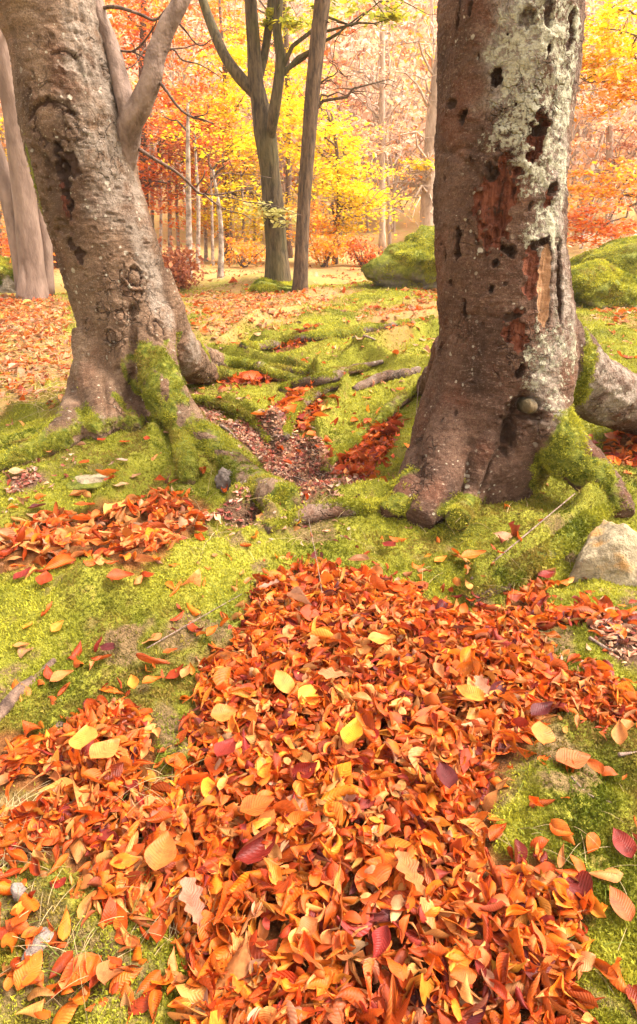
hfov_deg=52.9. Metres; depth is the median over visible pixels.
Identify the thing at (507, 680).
beech leaf
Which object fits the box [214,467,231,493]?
stone
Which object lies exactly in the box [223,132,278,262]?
birch tree
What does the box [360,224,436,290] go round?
boulder
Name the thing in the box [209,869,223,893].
beech leaf
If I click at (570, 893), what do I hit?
beech leaf
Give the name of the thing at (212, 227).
birch tree
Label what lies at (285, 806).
beech leaf
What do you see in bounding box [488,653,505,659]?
beech leaf
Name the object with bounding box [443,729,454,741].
beech leaf
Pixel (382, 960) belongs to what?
beech leaf
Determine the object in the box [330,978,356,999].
beech leaf
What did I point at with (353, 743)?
beech leaf
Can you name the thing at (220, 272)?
birch tree
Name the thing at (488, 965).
beech leaf
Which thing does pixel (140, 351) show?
beech tree
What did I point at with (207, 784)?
beech leaf
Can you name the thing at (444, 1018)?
beech leaf
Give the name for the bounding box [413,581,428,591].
beech leaf
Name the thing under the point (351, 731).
beech leaf
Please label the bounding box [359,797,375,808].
beech leaf
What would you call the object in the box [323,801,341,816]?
beech leaf
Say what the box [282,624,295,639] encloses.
beech leaf
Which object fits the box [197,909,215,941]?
beech leaf
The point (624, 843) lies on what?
beech leaf
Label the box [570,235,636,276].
boulder
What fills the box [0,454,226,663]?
leaf litter
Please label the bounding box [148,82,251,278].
birch tree
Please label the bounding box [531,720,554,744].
beech leaf
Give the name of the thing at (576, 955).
beech leaf
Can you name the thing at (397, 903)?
beech leaf
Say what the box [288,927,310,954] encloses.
beech leaf
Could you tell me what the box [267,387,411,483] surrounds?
leaf litter
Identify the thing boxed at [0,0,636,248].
wood
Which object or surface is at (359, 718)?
beech leaf
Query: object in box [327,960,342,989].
beech leaf
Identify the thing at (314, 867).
beech leaf
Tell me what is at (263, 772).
beech leaf
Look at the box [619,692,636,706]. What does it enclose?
beech leaf
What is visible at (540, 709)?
beech leaf
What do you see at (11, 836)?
beech leaf
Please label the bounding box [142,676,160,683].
beech leaf
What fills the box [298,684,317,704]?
beech leaf
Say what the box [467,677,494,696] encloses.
beech leaf
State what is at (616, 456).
leaf litter
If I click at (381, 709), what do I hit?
beech leaf
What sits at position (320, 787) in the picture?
beech leaf
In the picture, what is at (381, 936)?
beech leaf
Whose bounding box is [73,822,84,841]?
beech leaf
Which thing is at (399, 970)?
beech leaf
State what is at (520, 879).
beech leaf
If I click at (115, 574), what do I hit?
beech leaf
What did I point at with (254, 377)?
leaf litter
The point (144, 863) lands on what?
beech leaf
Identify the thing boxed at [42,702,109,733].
root
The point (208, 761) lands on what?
beech leaf
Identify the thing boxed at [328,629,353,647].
beech leaf
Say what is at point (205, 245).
birch tree
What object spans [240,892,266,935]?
beech leaf
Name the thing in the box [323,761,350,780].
beech leaf
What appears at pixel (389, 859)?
beech leaf
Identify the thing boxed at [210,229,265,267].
shrub
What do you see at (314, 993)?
beech leaf
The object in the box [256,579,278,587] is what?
oak leaf
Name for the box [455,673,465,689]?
beech leaf
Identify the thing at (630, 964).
moss carpet
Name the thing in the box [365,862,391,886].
beech leaf
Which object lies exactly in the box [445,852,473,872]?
beech leaf
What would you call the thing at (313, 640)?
oak leaf
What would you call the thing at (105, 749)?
beech leaf
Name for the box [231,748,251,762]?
beech leaf
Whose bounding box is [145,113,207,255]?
birch tree
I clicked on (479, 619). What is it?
beech leaf
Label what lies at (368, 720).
beech leaf
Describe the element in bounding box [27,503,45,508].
beech leaf
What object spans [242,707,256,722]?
beech leaf
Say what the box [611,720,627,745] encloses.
beech leaf
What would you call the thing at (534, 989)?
beech leaf
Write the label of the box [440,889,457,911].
beech leaf
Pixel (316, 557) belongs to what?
twig
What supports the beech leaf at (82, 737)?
on the leaf litter at (416, 623)
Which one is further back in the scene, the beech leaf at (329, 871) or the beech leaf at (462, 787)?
the beech leaf at (462, 787)
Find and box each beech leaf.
[0,756,27,771]
[2,828,19,841]
[8,467,26,473]
[12,642,28,646]
[13,567,31,579]
[22,621,32,628]
[23,721,40,735]
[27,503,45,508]
[35,570,51,584]
[38,777,72,796]
[49,670,73,681]
[51,620,63,631]
[69,490,86,495]
[69,725,97,749]
[71,757,81,769]
[72,778,99,815]
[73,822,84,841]
[74,501,94,505]
[74,810,105,826]
[89,738,119,758]
[97,887,129,902]
[98,829,119,842]
[99,643,114,649]
[106,569,133,579]
[109,853,139,868]
[114,482,128,485]
[116,872,132,896]
[119,921,138,948]
[127,675,138,688]
[139,858,147,868]
[140,826,176,837]
[141,811,172,822]
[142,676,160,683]
[144,823,159,831]
[144,830,176,870]
[147,795,159,805]
[159,850,185,871]
[162,648,176,652]
[165,752,189,773]
[168,762,190,777]
[174,806,186,835]
[174,839,204,849]
[175,849,188,871]
[175,983,224,1002]
[177,832,194,851]
[178,772,207,798]
[180,664,189,677]
[191,805,204,819]
[192,769,203,773]
[195,812,232,826]
[196,944,232,980]
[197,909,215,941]
[199,685,211,710]
[199,822,223,841]
[201,777,216,807]
[203,820,229,863]
[204,756,224,775]
[206,625,217,635]
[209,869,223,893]
[211,703,236,721]
[213,667,231,692]
[213,880,245,925]
[214,737,235,756]
[216,833,223,845]
[218,872,263,895]
[219,903,240,933]
[229,859,239,880]
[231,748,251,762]
[234,654,245,665]
[235,826,275,863]
[240,795,274,815]
[240,823,247,842]
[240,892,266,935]
[241,727,248,754]
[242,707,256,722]
[246,814,276,832]
[251,411,265,414]
[255,740,273,755]
[255,754,272,777]
[257,790,274,816]
[259,761,270,785]
[261,832,280,846]
[262,853,296,893]
[263,856,282,884]
[269,634,288,648]
[270,800,300,814]
[272,751,302,763]
[274,670,294,693]
[274,817,294,829]
[277,941,297,952]
[279,873,303,917]
[280,838,296,862]
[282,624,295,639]
[287,586,311,605]
[287,811,313,828]
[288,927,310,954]
[292,651,304,664]
[292,761,317,778]
[293,669,304,681]
[295,749,315,772]
[295,916,317,934]
[297,836,326,849]
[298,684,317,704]
[298,930,314,970]
[300,605,320,620]
[302,860,320,883]
[303,728,328,738]
[307,430,316,435]
[308,810,320,824]
[309,911,328,933]
[309,989,323,999]
[315,776,334,802]
[316,966,331,996]
[318,612,335,625]
[318,737,335,755]
[318,752,335,764]
[318,870,328,886]
[319,720,332,735]
[320,929,333,943]
[321,784,359,802]
[321,868,341,895]
[323,608,339,615]
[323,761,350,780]
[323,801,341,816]
[323,960,348,1023]
[325,662,338,669]
[326,860,343,895]
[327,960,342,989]
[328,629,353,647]
[330,894,342,932]
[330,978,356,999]
[331,946,364,960]
[334,667,354,676]
[334,986,368,1008]
[336,902,375,936]
[340,717,362,744]
[341,727,357,755]
[347,554,368,560]
[348,799,363,821]
[351,565,364,580]
[351,707,375,730]
[355,711,365,725]
[355,865,367,891]
[356,638,369,659]
[358,645,371,654]
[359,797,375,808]
[364,855,397,868]
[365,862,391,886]
[368,632,390,643]
[369,988,385,1019]
[370,573,387,590]
[371,644,400,659]
[371,696,393,701]
[371,927,394,965]
[372,565,382,576]
[372,693,402,719]
[372,925,390,960]
[377,891,406,910]
[378,963,414,1023]
[379,884,394,898]
[380,837,419,856]
[381,541,395,545]
[382,955,407,980]
[383,810,399,831]
[386,681,400,694]
[389,711,401,732]
[390,894,403,922]
[398,842,415,851]
[400,584,412,602]
[402,800,413,820]
[405,675,417,687]
[405,800,426,810]
[405,885,426,895]
[406,970,435,1005]
[406,988,445,1011]
[411,707,438,724]
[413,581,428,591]
[416,725,440,734]
[420,867,442,894]
[420,897,437,941]
[421,830,442,855]
[423,885,453,910]
[425,789,441,811]
[425,819,442,835]
[433,662,443,678]
[434,555,446,561]
[436,762,457,788]
[437,1003,475,1023]
[438,720,459,739]
[440,784,457,800]
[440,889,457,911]
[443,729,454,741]
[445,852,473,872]
[446,881,481,897]
[448,823,473,837]
[448,946,478,966]
[450,964,476,984]
[451,994,461,1021]
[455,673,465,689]
[455,689,474,702]
[456,661,482,677]
[456,684,484,700]
[457,818,488,837]
[459,780,479,791]
[460,645,476,662]
[460,748,471,772]
[461,550,485,557]
[462,628,488,635]
[464,903,487,917]
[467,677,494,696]
[468,612,481,625]
[474,776,488,789]
[485,949,491,969]
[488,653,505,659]
[489,681,507,702]
[491,736,510,754]
[492,925,524,974]
[493,872,522,883]
[494,531,512,539]
[496,670,517,678]
[501,874,515,897]
[503,665,514,682]
[520,721,534,734]
[521,960,554,982]
[523,949,539,965]
[527,962,549,1023]
[530,701,552,715]
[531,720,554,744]
[536,669,553,678]
[538,570,554,577]
[538,956,561,978]
[555,869,577,874]
[556,748,590,768]
[559,944,589,957]
[567,889,578,909]
[575,951,595,971]
[587,759,603,773]
[591,668,607,680]
[607,957,629,994]
[609,886,634,921]
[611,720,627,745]
[612,827,636,857]
[618,699,632,716]
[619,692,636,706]
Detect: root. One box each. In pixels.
[0,658,55,720]
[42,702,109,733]
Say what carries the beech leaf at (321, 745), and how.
on the leaf litter at (416, 623)
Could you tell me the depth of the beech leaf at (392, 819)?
1.35 m
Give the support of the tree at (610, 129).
on the ground at (222, 634)
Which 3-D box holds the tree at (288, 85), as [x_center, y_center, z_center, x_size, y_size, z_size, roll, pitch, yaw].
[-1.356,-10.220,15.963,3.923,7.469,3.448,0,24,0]
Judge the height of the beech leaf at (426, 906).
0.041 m
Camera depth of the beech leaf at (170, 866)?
1.27 m
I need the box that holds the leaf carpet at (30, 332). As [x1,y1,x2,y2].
[0,263,636,425]
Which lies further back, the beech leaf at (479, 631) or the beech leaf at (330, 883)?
the beech leaf at (479, 631)
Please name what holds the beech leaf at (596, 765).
on the ground at (222, 634)
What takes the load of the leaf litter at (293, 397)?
on the ground at (222, 634)
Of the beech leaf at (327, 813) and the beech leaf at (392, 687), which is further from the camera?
the beech leaf at (392, 687)
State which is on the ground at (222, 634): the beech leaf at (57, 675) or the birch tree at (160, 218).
the birch tree at (160, 218)
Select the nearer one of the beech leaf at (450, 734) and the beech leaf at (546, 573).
the beech leaf at (450, 734)
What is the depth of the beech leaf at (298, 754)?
1.52 m
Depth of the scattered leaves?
1.12 m
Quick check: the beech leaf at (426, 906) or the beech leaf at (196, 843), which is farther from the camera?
the beech leaf at (196, 843)
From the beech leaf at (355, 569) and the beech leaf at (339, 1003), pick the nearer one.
the beech leaf at (339, 1003)
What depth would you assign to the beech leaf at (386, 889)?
1.21 m
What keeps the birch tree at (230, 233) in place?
on the ground at (222, 634)
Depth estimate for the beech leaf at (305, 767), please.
1.47 m
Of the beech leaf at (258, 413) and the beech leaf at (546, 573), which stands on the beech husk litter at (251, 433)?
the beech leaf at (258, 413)
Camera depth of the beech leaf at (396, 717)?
1.62 m
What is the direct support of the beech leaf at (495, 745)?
on the leaf litter at (416, 623)
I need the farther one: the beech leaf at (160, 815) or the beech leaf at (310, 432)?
the beech leaf at (310, 432)
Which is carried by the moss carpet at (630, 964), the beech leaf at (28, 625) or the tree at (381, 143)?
the beech leaf at (28, 625)
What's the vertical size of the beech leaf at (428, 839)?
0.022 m
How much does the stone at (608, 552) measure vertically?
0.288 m
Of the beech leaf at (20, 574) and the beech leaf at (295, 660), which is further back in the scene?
the beech leaf at (20, 574)
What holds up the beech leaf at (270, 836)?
on the leaf litter at (416, 623)
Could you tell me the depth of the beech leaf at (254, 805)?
1.35 m
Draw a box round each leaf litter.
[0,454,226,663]
[0,493,636,1023]
[203,351,320,388]
[215,358,355,452]
[239,323,319,351]
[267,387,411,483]
[405,519,636,699]
[588,430,636,473]
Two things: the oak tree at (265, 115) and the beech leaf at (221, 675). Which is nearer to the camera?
the beech leaf at (221, 675)
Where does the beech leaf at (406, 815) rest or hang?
on the leaf litter at (416, 623)
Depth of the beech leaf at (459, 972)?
1.08 m
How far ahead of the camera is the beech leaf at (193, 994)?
1.08 m
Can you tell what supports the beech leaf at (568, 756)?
on the ground at (222, 634)
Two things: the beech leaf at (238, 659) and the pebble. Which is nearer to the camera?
the pebble
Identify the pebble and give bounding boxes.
[10,882,25,901]
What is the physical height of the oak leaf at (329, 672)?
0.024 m
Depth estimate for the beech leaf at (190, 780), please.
1.48 m
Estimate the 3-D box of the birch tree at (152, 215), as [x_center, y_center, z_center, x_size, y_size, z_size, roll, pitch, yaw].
[-3.326,-7.893,14.264,1.710,4.633,1.868,-17,29,-33]
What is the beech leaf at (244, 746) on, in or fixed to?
on the leaf litter at (416, 623)
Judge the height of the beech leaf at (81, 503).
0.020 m
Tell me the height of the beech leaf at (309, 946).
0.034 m
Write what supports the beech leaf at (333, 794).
on the leaf litter at (416, 623)
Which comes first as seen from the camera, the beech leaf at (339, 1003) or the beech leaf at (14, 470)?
the beech leaf at (339, 1003)
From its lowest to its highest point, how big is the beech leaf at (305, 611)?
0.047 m
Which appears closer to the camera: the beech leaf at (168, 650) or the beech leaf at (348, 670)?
the beech leaf at (348, 670)
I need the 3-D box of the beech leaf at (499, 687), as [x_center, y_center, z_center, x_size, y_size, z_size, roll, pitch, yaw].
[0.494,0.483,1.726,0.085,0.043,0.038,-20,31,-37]
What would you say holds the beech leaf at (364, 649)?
on the leaf litter at (416, 623)
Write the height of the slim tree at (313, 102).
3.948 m
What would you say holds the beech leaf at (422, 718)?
on the leaf litter at (416, 623)
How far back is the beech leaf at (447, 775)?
1.41 m
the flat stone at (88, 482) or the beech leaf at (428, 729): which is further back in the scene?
the flat stone at (88, 482)
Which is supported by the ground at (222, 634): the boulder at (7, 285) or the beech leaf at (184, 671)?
the boulder at (7, 285)
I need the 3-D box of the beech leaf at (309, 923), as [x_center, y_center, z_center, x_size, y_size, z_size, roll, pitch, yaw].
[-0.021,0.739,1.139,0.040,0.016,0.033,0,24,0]
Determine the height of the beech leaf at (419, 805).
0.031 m
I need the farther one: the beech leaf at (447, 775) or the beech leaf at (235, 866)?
the beech leaf at (447, 775)
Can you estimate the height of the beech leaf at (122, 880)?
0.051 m
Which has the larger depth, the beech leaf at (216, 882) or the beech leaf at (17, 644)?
the beech leaf at (17, 644)
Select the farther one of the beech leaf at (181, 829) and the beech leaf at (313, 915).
the beech leaf at (181, 829)
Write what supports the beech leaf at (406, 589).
on the leaf litter at (416, 623)
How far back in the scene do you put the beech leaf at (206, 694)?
1.74 m
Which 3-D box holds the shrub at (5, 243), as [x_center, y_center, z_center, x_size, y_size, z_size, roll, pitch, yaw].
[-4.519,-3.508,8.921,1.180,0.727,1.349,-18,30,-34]
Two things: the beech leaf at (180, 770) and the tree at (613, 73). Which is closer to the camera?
the beech leaf at (180, 770)
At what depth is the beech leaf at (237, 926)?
1.17 m
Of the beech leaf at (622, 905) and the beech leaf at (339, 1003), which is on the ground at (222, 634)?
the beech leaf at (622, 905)
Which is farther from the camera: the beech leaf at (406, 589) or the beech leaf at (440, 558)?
the beech leaf at (440, 558)
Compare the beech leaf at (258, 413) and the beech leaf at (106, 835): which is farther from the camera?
the beech leaf at (258, 413)
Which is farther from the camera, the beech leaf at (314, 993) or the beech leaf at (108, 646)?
the beech leaf at (108, 646)
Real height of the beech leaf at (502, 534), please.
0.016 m
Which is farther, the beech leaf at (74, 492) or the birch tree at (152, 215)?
the birch tree at (152, 215)
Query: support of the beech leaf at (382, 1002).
on the leaf litter at (416, 623)
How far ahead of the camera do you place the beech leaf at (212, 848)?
1.31 m
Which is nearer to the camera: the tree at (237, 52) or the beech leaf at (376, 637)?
the beech leaf at (376, 637)
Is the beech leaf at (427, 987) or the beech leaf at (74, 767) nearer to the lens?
the beech leaf at (427, 987)
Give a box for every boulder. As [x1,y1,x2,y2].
[0,255,15,292]
[247,276,292,292]
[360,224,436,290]
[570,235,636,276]
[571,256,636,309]
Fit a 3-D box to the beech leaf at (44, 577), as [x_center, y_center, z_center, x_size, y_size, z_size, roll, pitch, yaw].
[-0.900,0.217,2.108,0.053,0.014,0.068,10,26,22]
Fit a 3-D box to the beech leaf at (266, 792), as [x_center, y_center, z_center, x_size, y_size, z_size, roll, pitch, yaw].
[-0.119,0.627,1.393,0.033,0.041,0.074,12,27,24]
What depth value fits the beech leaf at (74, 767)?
1.53 m
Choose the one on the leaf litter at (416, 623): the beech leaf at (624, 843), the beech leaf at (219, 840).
the beech leaf at (219, 840)
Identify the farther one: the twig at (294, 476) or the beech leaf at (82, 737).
the twig at (294, 476)
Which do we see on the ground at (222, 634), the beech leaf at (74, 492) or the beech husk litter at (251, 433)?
the beech husk litter at (251, 433)
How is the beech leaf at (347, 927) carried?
on the leaf litter at (416, 623)
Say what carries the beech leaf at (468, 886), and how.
on the leaf litter at (416, 623)
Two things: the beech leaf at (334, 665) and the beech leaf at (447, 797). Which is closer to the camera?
the beech leaf at (447, 797)
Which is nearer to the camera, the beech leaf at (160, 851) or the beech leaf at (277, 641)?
the beech leaf at (160, 851)
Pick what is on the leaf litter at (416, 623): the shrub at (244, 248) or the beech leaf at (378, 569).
the beech leaf at (378, 569)
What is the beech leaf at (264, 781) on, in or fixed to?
on the leaf litter at (416, 623)
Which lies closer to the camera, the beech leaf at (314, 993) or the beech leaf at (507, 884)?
the beech leaf at (314, 993)
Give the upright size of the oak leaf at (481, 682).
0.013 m
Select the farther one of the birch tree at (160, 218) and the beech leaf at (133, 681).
the birch tree at (160, 218)
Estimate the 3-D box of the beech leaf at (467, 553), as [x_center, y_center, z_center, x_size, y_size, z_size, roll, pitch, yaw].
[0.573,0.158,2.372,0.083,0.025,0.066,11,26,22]
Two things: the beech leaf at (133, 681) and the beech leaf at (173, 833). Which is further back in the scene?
the beech leaf at (133, 681)
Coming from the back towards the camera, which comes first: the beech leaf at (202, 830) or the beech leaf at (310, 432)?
the beech leaf at (310, 432)
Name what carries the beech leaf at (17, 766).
on the leaf litter at (416, 623)
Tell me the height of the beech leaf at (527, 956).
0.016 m
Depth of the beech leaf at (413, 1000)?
1.06 m
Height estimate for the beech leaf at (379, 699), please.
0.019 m
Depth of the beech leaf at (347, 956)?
1.10 m
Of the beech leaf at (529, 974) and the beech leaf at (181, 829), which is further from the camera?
the beech leaf at (181, 829)
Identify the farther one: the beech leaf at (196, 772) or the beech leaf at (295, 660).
the beech leaf at (295, 660)
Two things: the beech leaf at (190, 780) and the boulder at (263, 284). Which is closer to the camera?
the beech leaf at (190, 780)
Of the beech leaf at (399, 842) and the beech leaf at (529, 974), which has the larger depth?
the beech leaf at (399, 842)
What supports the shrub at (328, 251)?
on the ground at (222, 634)
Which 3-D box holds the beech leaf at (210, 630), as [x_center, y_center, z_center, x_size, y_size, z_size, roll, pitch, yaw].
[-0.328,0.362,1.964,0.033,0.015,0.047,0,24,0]
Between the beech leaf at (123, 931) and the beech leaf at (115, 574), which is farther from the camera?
the beech leaf at (115, 574)
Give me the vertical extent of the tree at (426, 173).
5.231 m
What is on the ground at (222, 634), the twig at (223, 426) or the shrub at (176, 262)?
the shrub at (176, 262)
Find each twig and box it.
[146,594,240,648]
[219,424,236,438]
[274,469,312,483]
[309,522,321,590]
[352,335,375,339]
[470,493,574,579]
[571,776,611,802]
[588,636,625,652]
[617,751,636,756]
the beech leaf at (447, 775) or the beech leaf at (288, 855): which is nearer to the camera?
the beech leaf at (288, 855)
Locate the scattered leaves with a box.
[0,357,623,1023]
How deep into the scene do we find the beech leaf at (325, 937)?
1.14 m
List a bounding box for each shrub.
[0,240,10,262]
[157,226,229,291]
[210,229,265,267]
[292,221,354,266]
[322,227,382,266]
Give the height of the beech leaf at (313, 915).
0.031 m
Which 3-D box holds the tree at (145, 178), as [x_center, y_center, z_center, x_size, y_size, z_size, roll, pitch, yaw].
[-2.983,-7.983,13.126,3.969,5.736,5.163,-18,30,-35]
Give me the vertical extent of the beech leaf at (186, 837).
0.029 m
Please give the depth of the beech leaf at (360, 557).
2.37 m
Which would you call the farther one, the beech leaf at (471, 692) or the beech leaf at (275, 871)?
the beech leaf at (471, 692)
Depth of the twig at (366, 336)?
4.65 m
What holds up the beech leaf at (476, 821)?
on the leaf litter at (416, 623)
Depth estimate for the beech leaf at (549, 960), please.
1.11 m
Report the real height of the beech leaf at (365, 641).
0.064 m
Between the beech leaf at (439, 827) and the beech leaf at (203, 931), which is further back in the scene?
the beech leaf at (439, 827)
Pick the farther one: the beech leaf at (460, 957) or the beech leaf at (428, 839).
the beech leaf at (428, 839)
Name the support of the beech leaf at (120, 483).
on the moss carpet at (630, 964)
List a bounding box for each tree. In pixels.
[0,0,370,511]
[0,29,54,299]
[0,113,58,270]
[104,0,251,229]
[122,28,209,226]
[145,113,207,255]
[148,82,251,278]
[148,116,253,270]
[151,0,321,260]
[152,99,182,253]
[153,141,232,248]
[159,146,255,265]
[165,127,282,278]
[182,146,220,260]
[193,0,342,257]
[198,0,436,281]
[210,145,256,262]
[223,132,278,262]
[226,135,283,260]
[239,0,636,605]
[250,78,415,264]
[291,0,402,291]
[302,0,428,254]
[335,27,436,231]
[566,0,636,248]
[568,0,636,250]
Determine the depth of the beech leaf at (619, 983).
1.10 m
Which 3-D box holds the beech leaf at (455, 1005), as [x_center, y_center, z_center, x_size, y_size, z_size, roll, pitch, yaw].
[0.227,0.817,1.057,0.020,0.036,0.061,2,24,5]
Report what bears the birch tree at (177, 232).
on the ground at (222, 634)
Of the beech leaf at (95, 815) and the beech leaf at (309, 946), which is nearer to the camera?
the beech leaf at (309, 946)
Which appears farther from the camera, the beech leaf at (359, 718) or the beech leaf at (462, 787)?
the beech leaf at (359, 718)
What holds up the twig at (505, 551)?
on the moss carpet at (630, 964)
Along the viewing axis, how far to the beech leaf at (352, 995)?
1.05 m
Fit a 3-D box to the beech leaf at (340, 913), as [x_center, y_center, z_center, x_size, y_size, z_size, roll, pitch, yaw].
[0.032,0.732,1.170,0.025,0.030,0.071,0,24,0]
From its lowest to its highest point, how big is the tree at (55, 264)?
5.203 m
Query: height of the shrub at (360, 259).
0.818 m
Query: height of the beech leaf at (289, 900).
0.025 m
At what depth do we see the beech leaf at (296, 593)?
2.11 m
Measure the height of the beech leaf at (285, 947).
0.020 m
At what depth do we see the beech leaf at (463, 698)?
1.69 m
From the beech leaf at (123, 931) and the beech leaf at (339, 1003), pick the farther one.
the beech leaf at (123, 931)
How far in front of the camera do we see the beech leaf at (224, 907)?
1.20 m
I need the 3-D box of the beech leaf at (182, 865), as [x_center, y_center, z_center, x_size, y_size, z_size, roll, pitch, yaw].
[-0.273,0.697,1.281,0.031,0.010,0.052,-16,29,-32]
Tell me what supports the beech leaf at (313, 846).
on the leaf litter at (416, 623)
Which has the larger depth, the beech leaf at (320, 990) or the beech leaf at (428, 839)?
the beech leaf at (428, 839)
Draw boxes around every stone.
[21,927,53,960]
[65,474,108,490]
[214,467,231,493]
[568,519,636,586]
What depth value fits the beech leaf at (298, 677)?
1.79 m
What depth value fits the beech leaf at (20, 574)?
2.16 m
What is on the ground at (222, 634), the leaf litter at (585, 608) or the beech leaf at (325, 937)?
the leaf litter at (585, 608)
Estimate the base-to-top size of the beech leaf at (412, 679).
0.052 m
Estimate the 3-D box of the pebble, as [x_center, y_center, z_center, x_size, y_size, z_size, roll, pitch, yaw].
[-0.578,0.734,1.235,0.025,0.043,0.027,-22,32,-39]
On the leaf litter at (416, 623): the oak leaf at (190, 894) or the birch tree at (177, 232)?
the oak leaf at (190, 894)
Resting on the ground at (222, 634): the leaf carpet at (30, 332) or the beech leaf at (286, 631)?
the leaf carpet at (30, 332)
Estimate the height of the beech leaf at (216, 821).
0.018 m
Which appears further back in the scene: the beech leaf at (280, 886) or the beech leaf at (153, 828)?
the beech leaf at (153, 828)
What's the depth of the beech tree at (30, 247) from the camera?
7.75 m
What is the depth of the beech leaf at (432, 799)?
1.42 m
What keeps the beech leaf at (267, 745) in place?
on the leaf litter at (416, 623)
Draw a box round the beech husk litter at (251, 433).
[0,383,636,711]
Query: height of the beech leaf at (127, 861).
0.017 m
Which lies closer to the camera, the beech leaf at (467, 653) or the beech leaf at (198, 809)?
the beech leaf at (198, 809)
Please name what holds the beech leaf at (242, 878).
on the leaf litter at (416, 623)
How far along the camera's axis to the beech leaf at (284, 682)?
1.73 m
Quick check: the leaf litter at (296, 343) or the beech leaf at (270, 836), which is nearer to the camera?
the beech leaf at (270, 836)
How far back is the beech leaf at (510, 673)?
1.78 m
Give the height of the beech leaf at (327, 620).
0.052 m
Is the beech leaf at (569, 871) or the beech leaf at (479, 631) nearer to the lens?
the beech leaf at (569, 871)
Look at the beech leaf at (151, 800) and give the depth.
1.45 m
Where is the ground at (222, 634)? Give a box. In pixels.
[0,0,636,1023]
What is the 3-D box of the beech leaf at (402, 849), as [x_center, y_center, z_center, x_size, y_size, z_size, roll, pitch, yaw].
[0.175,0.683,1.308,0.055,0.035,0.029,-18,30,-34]
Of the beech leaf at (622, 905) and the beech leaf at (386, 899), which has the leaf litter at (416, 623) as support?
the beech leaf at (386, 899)
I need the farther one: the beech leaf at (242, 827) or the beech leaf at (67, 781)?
the beech leaf at (67, 781)
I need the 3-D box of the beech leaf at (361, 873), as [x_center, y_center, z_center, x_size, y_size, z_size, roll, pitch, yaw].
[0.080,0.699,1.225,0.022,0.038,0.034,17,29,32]
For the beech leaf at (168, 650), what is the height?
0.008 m
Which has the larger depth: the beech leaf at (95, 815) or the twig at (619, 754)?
the twig at (619, 754)
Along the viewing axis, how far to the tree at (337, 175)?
13.89 m
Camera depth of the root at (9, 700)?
1.75 m
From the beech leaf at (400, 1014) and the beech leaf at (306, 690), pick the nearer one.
the beech leaf at (400, 1014)
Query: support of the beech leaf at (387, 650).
on the leaf litter at (416, 623)
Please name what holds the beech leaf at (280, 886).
on the leaf litter at (416, 623)
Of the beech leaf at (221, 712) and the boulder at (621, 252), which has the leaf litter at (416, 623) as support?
the beech leaf at (221, 712)
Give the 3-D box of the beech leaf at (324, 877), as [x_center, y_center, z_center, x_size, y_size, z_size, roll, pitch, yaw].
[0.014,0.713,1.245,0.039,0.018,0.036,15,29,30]
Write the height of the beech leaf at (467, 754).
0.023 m
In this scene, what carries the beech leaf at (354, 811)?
on the leaf litter at (416, 623)
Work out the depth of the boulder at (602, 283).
6.82 m
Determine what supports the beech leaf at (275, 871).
on the leaf litter at (416, 623)
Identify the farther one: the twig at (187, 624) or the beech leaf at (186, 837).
the twig at (187, 624)
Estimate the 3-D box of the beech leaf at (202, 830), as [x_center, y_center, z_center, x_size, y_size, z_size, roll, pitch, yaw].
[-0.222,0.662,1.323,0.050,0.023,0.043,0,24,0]
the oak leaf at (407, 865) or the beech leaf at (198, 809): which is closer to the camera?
the oak leaf at (407, 865)
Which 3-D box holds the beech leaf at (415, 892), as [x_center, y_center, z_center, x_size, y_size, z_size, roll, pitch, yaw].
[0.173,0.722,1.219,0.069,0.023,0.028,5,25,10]
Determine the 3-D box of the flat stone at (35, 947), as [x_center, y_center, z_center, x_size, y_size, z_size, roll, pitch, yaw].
[-0.506,0.778,1.149,0.032,0.019,0.069,10,26,21]
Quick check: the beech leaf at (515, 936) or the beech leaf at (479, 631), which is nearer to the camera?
the beech leaf at (515, 936)
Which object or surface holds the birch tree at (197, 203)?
on the ground at (222, 634)
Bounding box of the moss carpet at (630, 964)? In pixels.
[0,280,636,1023]
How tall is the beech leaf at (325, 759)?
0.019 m
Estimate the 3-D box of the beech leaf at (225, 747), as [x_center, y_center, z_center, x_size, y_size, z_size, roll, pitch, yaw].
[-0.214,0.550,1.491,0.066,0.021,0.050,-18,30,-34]
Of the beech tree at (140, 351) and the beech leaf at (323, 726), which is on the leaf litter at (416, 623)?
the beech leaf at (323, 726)
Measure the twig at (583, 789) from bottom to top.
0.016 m
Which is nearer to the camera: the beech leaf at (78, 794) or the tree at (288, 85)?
the beech leaf at (78, 794)
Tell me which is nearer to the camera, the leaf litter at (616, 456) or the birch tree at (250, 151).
the leaf litter at (616, 456)
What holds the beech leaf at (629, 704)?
on the leaf litter at (416, 623)
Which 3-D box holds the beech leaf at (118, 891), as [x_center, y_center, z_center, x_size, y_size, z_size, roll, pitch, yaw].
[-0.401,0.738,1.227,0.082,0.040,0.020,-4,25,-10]
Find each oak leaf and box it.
[179,876,204,928]
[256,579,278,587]
[307,635,319,649]
[318,667,351,678]
[395,850,425,897]
[473,675,489,695]
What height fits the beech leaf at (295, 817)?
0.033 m
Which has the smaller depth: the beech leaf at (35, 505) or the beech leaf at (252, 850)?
the beech leaf at (252, 850)
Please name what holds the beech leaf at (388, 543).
on the ground at (222, 634)
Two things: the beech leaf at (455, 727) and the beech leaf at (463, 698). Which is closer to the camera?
the beech leaf at (455, 727)
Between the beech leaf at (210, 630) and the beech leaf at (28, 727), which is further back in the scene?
the beech leaf at (210, 630)
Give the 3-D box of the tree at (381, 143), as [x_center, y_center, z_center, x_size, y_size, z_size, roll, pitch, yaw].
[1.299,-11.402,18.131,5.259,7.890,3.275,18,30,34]

